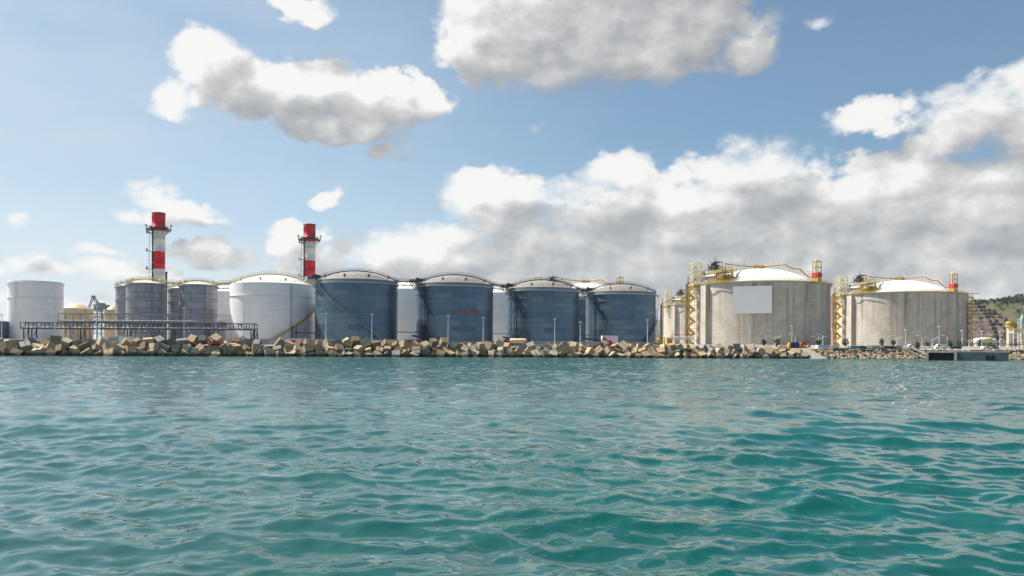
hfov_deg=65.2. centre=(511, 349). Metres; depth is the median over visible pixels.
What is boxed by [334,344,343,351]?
concrete block
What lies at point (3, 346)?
concrete block
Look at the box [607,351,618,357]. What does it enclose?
concrete block
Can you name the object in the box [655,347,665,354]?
concrete block
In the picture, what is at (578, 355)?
concrete block
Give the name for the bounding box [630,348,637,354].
concrete block
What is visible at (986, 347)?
parked car
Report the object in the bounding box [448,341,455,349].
concrete block
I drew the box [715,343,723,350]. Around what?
concrete block
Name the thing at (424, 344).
concrete block
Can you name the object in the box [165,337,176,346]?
concrete block
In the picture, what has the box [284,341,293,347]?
concrete block
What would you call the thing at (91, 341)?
concrete block
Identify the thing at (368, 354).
concrete block
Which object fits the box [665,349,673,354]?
concrete block
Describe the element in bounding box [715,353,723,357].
concrete block
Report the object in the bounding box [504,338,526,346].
tanker truck
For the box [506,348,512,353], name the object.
concrete block
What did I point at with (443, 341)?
concrete block
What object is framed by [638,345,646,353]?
concrete block
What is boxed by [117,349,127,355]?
concrete block
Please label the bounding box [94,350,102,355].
concrete block
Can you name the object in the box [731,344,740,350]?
concrete block
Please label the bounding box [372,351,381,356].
concrete block
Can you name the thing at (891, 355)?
riprap
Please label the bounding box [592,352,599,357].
concrete block
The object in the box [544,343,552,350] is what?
concrete block
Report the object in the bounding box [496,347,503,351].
concrete block
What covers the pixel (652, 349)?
concrete block
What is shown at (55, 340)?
concrete block
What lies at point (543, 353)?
concrete block
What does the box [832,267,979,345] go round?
concrete tank
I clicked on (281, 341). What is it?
concrete block
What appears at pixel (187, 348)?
concrete block
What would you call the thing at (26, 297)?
storage tank
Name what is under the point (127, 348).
concrete block
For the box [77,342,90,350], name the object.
concrete block
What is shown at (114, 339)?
concrete block
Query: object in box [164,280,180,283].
walkway bridge
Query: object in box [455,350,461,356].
concrete block
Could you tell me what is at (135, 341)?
concrete block
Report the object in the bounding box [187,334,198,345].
concrete block
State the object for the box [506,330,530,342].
excavator
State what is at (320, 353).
concrete block
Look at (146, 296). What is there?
storage tank
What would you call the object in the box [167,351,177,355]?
concrete block
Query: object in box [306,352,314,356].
concrete block
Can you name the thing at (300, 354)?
concrete block
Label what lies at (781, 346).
concrete block
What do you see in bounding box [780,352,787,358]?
concrete block
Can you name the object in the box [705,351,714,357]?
concrete block
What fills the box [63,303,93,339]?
storage tank
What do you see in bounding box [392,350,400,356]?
concrete block
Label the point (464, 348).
concrete block
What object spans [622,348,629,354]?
concrete block
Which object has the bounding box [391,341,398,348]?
concrete block
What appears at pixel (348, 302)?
storage tank
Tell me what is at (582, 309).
storage tank
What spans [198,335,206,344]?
concrete block
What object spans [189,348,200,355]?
concrete block
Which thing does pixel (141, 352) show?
concrete block
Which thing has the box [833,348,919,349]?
grass
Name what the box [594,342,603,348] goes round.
concrete block
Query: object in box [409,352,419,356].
concrete block
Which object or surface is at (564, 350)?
concrete block
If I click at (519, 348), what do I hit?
concrete block
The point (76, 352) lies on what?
concrete block
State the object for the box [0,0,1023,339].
sky
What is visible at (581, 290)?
walkway bridge
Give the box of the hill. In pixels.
[963,296,1023,350]
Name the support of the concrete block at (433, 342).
on the embankment
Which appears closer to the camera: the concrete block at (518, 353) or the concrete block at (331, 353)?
the concrete block at (331, 353)
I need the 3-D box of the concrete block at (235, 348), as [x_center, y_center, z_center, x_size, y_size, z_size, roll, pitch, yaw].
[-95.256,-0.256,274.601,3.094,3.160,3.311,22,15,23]
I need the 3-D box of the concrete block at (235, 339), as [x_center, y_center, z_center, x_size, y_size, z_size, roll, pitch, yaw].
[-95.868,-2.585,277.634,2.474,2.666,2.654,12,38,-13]
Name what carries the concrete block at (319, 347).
on the embankment
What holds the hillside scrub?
on the hill
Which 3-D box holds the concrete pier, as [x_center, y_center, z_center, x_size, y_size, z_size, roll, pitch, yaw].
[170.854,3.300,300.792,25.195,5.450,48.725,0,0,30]
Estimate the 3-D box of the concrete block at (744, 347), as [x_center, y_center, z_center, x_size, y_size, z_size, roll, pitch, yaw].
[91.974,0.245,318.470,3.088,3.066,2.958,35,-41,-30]
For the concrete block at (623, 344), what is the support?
on the embankment
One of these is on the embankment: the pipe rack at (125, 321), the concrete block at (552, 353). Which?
the concrete block at (552, 353)
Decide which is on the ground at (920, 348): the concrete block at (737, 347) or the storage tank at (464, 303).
the storage tank at (464, 303)
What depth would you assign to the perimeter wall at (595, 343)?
329.80 m
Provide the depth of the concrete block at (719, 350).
311.94 m
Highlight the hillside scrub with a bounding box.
[969,293,1023,325]
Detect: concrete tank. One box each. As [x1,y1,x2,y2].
[531,275,622,291]
[660,286,688,343]
[684,257,832,344]
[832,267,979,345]
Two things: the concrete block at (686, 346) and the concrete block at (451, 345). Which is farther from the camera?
the concrete block at (686, 346)
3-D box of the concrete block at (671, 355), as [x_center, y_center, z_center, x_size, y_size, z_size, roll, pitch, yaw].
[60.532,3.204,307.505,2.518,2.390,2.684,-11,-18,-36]
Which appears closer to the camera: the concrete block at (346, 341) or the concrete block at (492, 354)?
the concrete block at (346, 341)
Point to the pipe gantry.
(1018, 331)
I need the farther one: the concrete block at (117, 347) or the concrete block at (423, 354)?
the concrete block at (423, 354)
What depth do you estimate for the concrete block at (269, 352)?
274.62 m
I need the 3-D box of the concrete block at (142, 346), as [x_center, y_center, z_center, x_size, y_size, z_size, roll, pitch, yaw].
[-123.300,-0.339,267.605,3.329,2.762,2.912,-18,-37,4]
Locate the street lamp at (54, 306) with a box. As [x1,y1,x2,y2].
[52,305,56,335]
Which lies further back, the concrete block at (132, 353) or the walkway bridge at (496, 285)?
the walkway bridge at (496, 285)
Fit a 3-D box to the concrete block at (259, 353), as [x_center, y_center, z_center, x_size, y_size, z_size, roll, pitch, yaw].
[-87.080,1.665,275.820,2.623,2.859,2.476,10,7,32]
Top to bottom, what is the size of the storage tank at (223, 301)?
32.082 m
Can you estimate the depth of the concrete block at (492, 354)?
296.99 m
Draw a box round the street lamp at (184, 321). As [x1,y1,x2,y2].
[183,307,185,337]
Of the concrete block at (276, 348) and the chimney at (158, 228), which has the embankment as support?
the concrete block at (276, 348)
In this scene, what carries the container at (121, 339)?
on the ground at (920, 348)
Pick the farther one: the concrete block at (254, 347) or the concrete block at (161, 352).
the concrete block at (254, 347)
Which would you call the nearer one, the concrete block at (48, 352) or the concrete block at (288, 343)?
the concrete block at (48, 352)
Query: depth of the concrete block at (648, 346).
310.75 m
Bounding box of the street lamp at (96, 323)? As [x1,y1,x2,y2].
[95,306,98,342]
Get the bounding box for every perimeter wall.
[10,339,223,343]
[226,339,395,344]
[398,341,658,346]
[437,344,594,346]
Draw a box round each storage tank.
[6,280,64,338]
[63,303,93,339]
[103,305,114,336]
[113,281,133,336]
[124,276,167,339]
[167,283,178,338]
[178,278,218,338]
[214,282,233,313]
[229,271,314,338]
[308,268,398,340]
[396,279,414,340]
[398,272,493,340]
[493,277,579,341]
[493,283,514,340]
[579,281,658,341]
[579,289,595,341]
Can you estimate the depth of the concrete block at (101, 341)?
265.26 m
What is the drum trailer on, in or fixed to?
on the ground at (920, 348)
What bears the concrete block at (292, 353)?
on the embankment
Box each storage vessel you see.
[973,338,980,345]
[980,337,992,345]
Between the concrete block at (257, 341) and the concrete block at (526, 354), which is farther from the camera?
the concrete block at (526, 354)
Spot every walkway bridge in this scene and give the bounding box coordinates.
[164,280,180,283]
[215,280,229,288]
[395,278,415,285]
[490,281,506,290]
[576,287,586,293]
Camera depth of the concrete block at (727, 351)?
312.70 m
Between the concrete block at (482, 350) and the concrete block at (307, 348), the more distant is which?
the concrete block at (482, 350)
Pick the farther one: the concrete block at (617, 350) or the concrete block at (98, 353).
the concrete block at (617, 350)
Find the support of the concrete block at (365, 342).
on the embankment
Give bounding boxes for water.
[0,355,1023,575]
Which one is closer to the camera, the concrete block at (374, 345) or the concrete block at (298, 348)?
the concrete block at (298, 348)
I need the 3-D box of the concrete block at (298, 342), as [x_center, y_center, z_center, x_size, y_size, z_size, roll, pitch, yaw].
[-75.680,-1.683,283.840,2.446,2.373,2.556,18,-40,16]
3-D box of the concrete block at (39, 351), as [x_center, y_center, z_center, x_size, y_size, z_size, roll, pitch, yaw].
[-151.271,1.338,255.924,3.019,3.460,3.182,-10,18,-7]
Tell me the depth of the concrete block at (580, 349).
304.64 m
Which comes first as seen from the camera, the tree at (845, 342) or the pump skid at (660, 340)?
the pump skid at (660, 340)
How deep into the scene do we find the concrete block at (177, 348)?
268.24 m
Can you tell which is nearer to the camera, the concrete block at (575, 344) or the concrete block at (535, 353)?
the concrete block at (535, 353)
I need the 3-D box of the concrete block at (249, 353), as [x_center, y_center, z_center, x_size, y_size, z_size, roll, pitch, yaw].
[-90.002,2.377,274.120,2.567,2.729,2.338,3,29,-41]
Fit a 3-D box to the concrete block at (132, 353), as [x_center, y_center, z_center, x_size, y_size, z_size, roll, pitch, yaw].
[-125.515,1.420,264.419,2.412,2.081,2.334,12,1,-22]
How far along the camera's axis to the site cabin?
327.44 m
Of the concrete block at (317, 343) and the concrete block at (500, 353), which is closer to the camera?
the concrete block at (317, 343)
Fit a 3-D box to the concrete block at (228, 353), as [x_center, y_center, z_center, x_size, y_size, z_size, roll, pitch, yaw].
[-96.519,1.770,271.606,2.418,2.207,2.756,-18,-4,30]
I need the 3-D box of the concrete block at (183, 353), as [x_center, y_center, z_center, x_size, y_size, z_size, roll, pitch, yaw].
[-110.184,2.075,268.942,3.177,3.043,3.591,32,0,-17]
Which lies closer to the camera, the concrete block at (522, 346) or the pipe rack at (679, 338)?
the concrete block at (522, 346)
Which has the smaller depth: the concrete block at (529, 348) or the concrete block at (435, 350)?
the concrete block at (435, 350)
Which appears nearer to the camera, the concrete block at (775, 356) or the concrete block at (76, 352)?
the concrete block at (76, 352)
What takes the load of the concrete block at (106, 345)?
on the embankment
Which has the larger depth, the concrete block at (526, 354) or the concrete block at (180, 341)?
the concrete block at (526, 354)
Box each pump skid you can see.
[656,337,666,343]
[666,337,673,343]
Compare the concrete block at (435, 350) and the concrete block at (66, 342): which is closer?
the concrete block at (66, 342)
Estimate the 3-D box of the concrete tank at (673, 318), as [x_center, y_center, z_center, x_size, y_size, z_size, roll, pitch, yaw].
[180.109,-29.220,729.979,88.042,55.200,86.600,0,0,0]
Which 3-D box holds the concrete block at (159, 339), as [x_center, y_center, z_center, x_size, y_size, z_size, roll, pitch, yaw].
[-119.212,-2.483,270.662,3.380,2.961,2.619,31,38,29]
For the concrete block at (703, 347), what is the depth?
313.70 m
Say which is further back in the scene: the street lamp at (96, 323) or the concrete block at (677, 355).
the concrete block at (677, 355)
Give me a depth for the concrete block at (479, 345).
301.12 m
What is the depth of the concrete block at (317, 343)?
284.43 m
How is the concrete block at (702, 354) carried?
on the embankment
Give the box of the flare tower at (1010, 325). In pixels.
[1005,321,1013,346]
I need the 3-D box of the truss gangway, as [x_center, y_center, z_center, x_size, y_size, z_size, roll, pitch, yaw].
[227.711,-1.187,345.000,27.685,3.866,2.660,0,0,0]
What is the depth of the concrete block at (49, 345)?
258.70 m
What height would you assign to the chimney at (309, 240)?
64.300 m
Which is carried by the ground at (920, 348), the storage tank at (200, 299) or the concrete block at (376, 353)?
the storage tank at (200, 299)
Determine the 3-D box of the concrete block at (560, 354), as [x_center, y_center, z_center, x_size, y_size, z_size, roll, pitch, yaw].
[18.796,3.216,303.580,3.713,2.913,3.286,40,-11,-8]
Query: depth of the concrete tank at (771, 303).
467.04 m
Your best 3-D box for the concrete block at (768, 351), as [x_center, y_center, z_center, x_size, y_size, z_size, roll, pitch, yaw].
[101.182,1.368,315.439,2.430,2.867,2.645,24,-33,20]
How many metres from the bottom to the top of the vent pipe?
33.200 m
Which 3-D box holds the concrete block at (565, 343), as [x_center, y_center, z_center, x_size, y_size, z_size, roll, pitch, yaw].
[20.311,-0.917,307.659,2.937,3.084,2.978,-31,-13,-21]
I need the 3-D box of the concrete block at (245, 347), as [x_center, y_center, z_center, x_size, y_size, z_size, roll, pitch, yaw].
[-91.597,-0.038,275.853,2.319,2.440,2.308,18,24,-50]
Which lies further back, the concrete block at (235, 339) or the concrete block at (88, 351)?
the concrete block at (235, 339)
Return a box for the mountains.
[656,320,662,333]
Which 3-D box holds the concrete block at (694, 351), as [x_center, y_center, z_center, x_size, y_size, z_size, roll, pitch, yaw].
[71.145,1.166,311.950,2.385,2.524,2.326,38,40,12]
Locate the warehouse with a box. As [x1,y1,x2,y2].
[0,321,8,338]
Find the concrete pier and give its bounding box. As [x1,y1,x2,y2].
[926,351,1008,360]
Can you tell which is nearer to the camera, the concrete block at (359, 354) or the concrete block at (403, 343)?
the concrete block at (359, 354)
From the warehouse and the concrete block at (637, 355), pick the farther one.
the warehouse
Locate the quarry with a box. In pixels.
[966,302,1019,346]
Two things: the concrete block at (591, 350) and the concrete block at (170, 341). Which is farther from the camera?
the concrete block at (591, 350)
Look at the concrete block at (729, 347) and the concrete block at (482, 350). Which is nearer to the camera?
the concrete block at (482, 350)
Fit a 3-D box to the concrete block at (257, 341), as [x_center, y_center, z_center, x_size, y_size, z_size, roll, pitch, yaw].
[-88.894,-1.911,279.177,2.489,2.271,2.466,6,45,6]
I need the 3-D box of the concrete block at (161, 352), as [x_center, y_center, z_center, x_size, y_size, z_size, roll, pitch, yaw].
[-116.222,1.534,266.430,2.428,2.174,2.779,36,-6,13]
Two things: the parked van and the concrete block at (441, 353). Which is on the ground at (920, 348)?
the parked van
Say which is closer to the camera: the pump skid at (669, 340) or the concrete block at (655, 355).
the concrete block at (655, 355)
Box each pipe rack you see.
[20,322,257,340]
[58,313,197,339]
[671,334,693,343]
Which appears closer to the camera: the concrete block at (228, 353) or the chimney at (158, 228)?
the concrete block at (228, 353)
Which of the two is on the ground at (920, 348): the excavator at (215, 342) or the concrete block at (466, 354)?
the excavator at (215, 342)
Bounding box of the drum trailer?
[787,342,800,347]
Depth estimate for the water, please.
20.32 m
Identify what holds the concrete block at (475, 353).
on the embankment
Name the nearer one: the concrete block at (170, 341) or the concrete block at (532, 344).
the concrete block at (170, 341)
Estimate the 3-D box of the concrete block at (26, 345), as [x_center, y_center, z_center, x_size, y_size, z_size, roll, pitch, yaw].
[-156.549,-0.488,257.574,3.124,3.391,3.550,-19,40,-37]
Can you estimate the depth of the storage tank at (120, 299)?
344.87 m
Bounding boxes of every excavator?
[206,337,219,344]
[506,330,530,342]
[601,337,615,345]
[801,340,809,347]
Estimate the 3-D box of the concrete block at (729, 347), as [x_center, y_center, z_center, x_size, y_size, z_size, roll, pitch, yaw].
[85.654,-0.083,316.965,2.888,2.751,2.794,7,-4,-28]
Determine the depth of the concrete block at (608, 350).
307.14 m
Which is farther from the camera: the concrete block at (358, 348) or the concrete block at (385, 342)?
the concrete block at (385, 342)
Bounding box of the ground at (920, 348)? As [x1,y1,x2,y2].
[4,339,1023,350]
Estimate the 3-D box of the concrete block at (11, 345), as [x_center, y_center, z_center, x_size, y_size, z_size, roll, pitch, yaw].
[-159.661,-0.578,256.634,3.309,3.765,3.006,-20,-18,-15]
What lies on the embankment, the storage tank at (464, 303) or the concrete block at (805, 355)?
the concrete block at (805, 355)
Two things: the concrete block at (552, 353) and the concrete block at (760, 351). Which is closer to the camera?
the concrete block at (552, 353)
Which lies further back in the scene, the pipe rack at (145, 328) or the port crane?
the port crane
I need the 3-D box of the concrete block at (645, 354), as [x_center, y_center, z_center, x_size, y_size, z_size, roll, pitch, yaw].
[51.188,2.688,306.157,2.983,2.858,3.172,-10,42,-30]
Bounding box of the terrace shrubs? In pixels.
[966,309,1017,346]
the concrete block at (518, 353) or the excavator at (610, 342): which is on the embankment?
the concrete block at (518, 353)
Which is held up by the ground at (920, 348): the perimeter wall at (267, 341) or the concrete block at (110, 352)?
the perimeter wall at (267, 341)
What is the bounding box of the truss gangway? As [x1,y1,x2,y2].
[1006,342,1023,349]
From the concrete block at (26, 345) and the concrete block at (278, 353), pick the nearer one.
the concrete block at (26, 345)
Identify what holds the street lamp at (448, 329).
on the ground at (920, 348)
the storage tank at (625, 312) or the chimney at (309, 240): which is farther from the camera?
the chimney at (309, 240)
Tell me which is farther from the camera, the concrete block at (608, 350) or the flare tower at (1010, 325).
the flare tower at (1010, 325)
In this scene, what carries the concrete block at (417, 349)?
on the embankment
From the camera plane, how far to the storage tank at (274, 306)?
327.44 m
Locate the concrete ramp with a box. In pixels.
[790,348,827,358]
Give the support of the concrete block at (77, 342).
on the embankment
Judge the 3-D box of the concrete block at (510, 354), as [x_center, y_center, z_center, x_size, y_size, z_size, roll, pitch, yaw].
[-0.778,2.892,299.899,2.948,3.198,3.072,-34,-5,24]
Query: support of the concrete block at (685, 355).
on the embankment
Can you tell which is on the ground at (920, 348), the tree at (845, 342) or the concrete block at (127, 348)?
the tree at (845, 342)
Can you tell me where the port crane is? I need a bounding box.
[88,295,109,339]
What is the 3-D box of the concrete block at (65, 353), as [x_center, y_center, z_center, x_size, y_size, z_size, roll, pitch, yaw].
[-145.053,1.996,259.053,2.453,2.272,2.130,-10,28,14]
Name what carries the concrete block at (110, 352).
on the embankment
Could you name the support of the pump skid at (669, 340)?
on the ground at (920, 348)
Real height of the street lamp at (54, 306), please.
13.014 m
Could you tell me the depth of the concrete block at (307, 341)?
284.05 m
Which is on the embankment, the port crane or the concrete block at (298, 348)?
the concrete block at (298, 348)
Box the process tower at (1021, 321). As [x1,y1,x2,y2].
[1017,314,1023,346]
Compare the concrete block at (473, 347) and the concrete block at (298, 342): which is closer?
the concrete block at (298, 342)
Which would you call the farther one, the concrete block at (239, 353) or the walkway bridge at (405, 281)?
the walkway bridge at (405, 281)
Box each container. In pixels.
[119,337,132,343]
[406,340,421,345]
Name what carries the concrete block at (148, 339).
on the embankment
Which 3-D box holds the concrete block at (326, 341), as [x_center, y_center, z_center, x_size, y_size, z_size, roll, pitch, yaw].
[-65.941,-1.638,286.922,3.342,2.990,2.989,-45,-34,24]
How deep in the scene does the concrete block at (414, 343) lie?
294.32 m
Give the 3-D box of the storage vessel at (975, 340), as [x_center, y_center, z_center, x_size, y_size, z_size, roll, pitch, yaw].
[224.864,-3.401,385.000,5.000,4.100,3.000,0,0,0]
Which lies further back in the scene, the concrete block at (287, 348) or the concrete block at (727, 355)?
the concrete block at (727, 355)
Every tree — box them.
[841,338,848,345]
[956,340,963,347]
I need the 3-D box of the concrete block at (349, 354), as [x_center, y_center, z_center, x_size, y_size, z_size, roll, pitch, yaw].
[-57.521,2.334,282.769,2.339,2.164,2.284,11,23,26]
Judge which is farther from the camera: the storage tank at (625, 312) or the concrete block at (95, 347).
the storage tank at (625, 312)
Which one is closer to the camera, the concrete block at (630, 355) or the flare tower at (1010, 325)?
the concrete block at (630, 355)
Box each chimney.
[145,212,171,283]
[297,223,320,284]
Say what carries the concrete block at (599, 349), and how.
on the embankment
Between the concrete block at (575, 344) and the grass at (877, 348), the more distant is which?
the grass at (877, 348)
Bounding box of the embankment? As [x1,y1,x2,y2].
[0,344,1023,358]
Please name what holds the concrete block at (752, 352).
on the embankment
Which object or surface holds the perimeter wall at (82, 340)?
on the ground at (920, 348)
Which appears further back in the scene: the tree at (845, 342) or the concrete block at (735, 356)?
the tree at (845, 342)
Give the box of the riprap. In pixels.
[810,348,1023,359]
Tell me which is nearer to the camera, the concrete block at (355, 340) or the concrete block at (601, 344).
the concrete block at (355, 340)
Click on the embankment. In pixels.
(839, 350)
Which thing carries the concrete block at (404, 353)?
on the embankment
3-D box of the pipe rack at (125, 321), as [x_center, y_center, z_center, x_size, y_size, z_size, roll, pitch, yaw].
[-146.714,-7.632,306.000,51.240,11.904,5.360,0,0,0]
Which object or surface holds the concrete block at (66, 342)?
on the embankment
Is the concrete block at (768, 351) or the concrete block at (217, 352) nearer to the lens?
the concrete block at (217, 352)
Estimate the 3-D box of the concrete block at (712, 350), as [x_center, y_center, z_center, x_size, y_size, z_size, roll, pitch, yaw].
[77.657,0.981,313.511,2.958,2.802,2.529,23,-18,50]
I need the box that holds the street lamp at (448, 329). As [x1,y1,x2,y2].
[447,315,449,346]
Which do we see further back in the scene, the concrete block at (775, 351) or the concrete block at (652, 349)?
the concrete block at (775, 351)
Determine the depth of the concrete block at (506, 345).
303.37 m
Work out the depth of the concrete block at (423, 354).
290.65 m
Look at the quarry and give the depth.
1347.34 m
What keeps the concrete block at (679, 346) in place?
on the embankment
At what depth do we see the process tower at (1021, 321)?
429.56 m
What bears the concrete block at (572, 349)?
on the embankment
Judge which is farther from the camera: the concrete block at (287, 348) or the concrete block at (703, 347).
the concrete block at (703, 347)
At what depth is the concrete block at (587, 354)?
302.11 m
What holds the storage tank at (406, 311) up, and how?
on the ground at (920, 348)
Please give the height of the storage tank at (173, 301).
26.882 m
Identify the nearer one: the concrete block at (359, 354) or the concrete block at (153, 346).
the concrete block at (153, 346)
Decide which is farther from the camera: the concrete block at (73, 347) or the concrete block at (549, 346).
the concrete block at (549, 346)
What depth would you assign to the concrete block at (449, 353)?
292.66 m
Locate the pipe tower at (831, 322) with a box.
[830,294,835,344]
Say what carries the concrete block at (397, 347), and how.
on the embankment
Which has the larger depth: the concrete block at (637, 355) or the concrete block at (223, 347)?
the concrete block at (637, 355)
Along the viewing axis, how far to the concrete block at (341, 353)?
282.00 m
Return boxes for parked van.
[934,344,947,348]
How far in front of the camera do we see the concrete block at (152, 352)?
264.58 m
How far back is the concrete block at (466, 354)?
293.50 m
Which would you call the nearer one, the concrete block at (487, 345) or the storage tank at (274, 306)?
the concrete block at (487, 345)
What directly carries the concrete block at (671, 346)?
on the embankment
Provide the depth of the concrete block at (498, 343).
302.85 m
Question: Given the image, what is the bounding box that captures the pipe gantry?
[1008,328,1023,346]
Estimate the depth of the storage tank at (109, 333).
413.39 m
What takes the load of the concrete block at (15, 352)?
on the embankment
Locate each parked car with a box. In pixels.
[950,346,961,348]
[981,346,992,349]
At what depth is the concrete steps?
328.09 m
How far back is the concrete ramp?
316.59 m
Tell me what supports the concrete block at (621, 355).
on the embankment
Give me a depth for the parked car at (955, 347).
349.15 m
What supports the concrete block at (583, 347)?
on the embankment
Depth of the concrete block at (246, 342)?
276.57 m
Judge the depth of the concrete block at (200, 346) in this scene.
270.98 m
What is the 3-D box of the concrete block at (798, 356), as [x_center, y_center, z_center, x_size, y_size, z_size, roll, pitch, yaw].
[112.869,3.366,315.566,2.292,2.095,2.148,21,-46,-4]
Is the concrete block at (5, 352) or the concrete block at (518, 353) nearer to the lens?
the concrete block at (5, 352)
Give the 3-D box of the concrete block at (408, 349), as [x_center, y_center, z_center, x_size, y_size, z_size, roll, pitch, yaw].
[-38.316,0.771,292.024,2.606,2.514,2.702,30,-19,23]
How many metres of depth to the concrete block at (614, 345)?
310.22 m
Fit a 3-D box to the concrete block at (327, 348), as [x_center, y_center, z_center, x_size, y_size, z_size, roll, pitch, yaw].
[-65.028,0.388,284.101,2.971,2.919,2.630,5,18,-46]
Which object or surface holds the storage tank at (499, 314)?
on the ground at (920, 348)
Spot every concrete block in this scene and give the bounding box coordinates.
[0,341,6,350]
[0,350,9,355]
[6,339,20,351]
[9,348,22,355]
[18,340,31,354]
[24,350,31,355]
[28,336,39,344]
[31,346,45,355]
[32,343,45,348]
[39,337,48,345]
[44,349,57,355]
[45,342,55,349]
[49,335,61,344]
[55,344,65,353]
[58,351,69,355]
[61,337,72,348]
[69,345,78,352]
[71,339,82,345]
[71,349,80,355]
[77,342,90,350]
[80,347,93,355]
[83,338,95,345]
[91,343,100,351]
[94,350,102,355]
[96,338,108,347]
[101,342,115,351]
[103,348,116,355]
[108,336,118,343]
[114,343,124,351]
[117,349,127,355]
[121,338,131,345]
[124,346,135,353]
[128,350,136,355]
[132,337,141,345]
[136,342,147,351]
[137,349,147,355]
[143,337,152,342]
[147,343,159,350]
[147,349,158,355]
[153,335,165,344]
[156,349,167,355]
[159,343,171,351]
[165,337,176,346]
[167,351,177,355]
[171,344,181,352]
[176,338,187,348]
[178,349,190,355]
[181,344,193,352]
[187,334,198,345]
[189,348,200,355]
[195,343,205,351]
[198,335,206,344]
[200,347,212,355]
[206,343,217,350]
[208,333,222,345]
[210,349,221,355]
[217,343,227,353]
[222,350,233,355]
[227,343,241,354]
[231,336,239,343]
[235,350,244,355]
[239,339,251,347]
[241,344,251,351]
[245,351,254,356]
[251,344,260,352]
[252,339,261,345]
[254,350,264,355]
[264,349,274,356]
[273,345,281,351]
[274,337,285,348]
[275,350,284,356]
[282,346,292,351]
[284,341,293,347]
[285,349,296,356]
[293,339,302,346]
[293,344,302,351]
[296,350,306,356]
[302,343,313,352]
[303,339,314,348]
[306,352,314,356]
[314,340,322,346]
[314,343,324,350]
[315,351,326,356]
[322,338,333,346]
[323,345,334,351]
[326,349,337,356]
[332,338,342,345]
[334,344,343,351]
[336,350,345,356]
[342,337,351,346]
[345,347,352,352]
[345,352,353,356]
[351,336,359,346]
[353,345,363,351]
[353,350,365,356]
[360,337,371,348]
[364,352,372,356]
[365,347,371,352]
[370,341,380,350]
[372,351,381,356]
[375,346,383,353]
[381,339,391,347]
[383,350,390,356]
[384,346,390,353]
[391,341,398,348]
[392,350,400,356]
[393,345,401,351]
[398,339,409,348]
[400,350,410,356]
[402,346,411,352]
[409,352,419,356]
[410,340,419,346]
[411,346,421,353]
[420,341,429,348]
[420,352,427,356]
[422,347,430,352]
[428,353,436,356]
[429,338,437,347]
[431,347,441,352]
[436,349,445,356]
[439,337,447,346]
[446,350,455,356]
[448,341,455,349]
[451,345,459,351]
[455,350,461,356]
[460,344,469,352]
[461,351,471,356]
[469,344,477,352]
[471,350,480,356]
[476,342,483,349]
[478,347,486,353]
[483,341,493,349]
[488,351,495,356]
[494,339,503,350]
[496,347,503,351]
[496,350,505,356]
[502,343,510,351]
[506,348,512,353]
[506,351,513,356]
[514,346,524,353]
[514,350,522,356]
[520,343,525,349]
[522,351,530,356]
[525,346,533,351]
[526,341,535,349]
[531,350,541,356]
[540,350,548,357]
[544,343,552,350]
[548,350,557,356]
[557,352,565,356]
[559,341,570,346]
[559,346,568,354]
[568,346,575,354]
[569,341,579,348]
[574,352,582,357]
[576,347,584,352]
[579,343,586,350]
[583,351,591,357]
[585,347,594,356]
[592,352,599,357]
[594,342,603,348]
[594,345,604,356]
[604,346,612,354]
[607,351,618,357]
[611,343,619,348]
[613,348,621,352]
[617,352,625,357]
[618,340,629,349]
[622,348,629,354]
[626,352,634,357]
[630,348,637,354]
[634,353,640,357]
[636,343,642,349]
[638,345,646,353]
[641,351,651,357]
[645,343,651,349]
[647,346,655,353]
[651,352,659,357]
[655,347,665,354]
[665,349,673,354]
[666,343,675,350]
[666,353,673,357]
[674,352,681,357]
[675,343,683,349]
[681,352,689,357]
[683,344,689,349]
[690,347,698,354]
[697,351,706,357]
[699,344,706,350]
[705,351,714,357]
[706,347,714,352]
[714,348,723,354]
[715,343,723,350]
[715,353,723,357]
[723,345,732,349]
[723,353,731,357]
[724,349,731,353]
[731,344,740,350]
[731,349,739,354]
[731,354,740,357]
[740,344,747,351]
[747,344,755,351]
[748,348,756,356]
[756,348,764,355]
[765,347,772,356]
[771,349,780,355]
[771,354,778,358]
[778,344,787,350]
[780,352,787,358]
[787,349,796,356]
[795,354,801,358]
[801,352,808,358]
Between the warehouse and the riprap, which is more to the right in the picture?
the riprap
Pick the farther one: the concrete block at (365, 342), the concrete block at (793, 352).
the concrete block at (793, 352)
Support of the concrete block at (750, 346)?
on the embankment
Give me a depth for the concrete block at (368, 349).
286.59 m
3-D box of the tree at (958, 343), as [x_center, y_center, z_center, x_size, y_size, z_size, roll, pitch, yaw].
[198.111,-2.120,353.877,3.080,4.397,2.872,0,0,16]
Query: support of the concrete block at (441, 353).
on the embankment
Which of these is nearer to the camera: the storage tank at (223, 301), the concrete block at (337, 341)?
the concrete block at (337, 341)
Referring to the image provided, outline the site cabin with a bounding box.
[601,335,617,343]
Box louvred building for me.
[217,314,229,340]
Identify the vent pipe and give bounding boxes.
[165,272,167,339]
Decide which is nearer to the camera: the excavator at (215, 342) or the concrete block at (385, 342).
the excavator at (215, 342)
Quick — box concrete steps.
[903,348,925,356]

